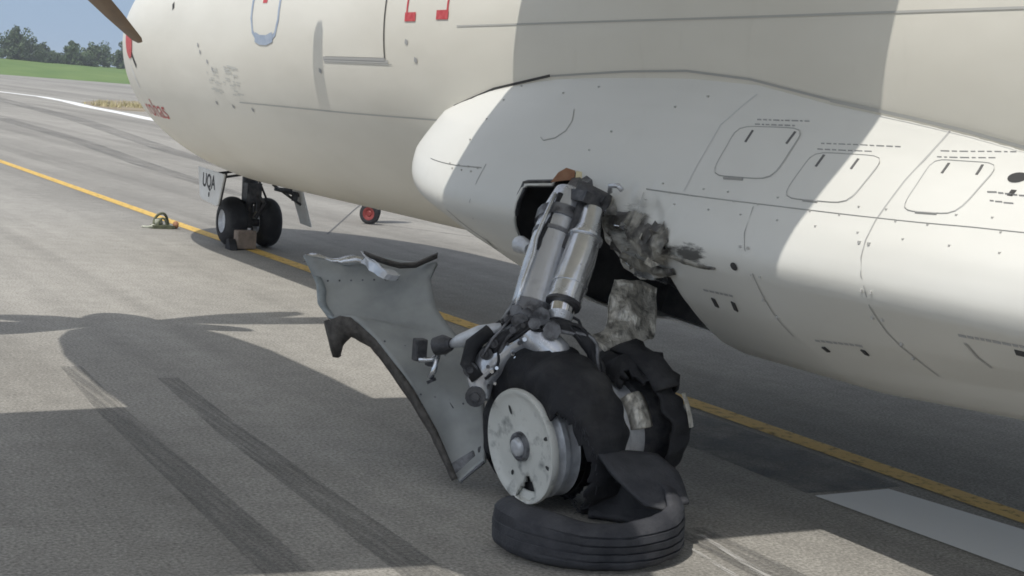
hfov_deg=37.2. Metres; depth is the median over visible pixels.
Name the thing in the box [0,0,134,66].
sky
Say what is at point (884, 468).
line
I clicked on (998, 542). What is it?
white marking
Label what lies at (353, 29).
cabin door
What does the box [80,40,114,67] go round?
tree
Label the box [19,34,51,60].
tree
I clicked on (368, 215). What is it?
wheel
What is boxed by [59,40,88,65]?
tree
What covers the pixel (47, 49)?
tree
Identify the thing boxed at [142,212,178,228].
rope heap
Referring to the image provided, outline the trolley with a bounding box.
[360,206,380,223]
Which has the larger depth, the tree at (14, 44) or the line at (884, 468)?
the tree at (14, 44)
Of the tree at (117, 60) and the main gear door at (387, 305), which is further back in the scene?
the tree at (117, 60)
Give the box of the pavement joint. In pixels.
[327,205,359,233]
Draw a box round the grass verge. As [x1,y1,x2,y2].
[0,58,129,83]
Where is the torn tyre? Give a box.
[492,450,689,570]
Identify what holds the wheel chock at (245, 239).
on the runway
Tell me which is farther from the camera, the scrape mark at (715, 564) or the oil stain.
the oil stain
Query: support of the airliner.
on the runway
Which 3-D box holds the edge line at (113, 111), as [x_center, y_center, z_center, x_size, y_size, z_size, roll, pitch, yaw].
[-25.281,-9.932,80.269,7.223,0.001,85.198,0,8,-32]
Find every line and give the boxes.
[0,91,152,120]
[0,160,1023,522]
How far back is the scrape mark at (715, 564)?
5.85 m
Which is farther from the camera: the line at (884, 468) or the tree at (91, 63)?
the tree at (91, 63)
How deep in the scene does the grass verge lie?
293.20 m
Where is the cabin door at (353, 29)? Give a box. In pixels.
[323,0,387,63]
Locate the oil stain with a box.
[696,419,896,491]
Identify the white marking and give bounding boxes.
[815,489,1023,571]
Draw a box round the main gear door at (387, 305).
[303,251,486,483]
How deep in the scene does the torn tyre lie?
5.73 m
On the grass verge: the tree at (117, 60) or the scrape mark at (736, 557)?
the tree at (117, 60)
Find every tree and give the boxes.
[0,26,32,60]
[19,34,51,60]
[29,46,57,63]
[38,41,51,51]
[46,50,67,63]
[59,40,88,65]
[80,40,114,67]
[82,51,100,66]
[106,41,124,68]
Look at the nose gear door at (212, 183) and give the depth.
15.72 m
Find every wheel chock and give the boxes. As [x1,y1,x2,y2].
[225,239,237,250]
[234,230,256,248]
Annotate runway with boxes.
[0,74,1023,575]
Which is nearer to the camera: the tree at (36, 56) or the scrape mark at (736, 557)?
the scrape mark at (736, 557)
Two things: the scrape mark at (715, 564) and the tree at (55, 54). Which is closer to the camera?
the scrape mark at (715, 564)
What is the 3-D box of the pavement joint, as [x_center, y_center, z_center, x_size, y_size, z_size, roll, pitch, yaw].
[-2.309,-1.203,22.715,0.037,0.001,9.208,4,7,-2]
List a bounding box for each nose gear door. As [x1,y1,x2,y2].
[198,166,239,205]
[272,185,311,226]
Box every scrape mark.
[689,548,736,575]
[700,534,769,575]
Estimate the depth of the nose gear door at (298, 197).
15.75 m
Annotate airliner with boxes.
[88,0,1023,513]
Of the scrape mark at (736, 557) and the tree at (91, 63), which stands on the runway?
the scrape mark at (736, 557)
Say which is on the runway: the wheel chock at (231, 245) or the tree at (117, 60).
the wheel chock at (231, 245)

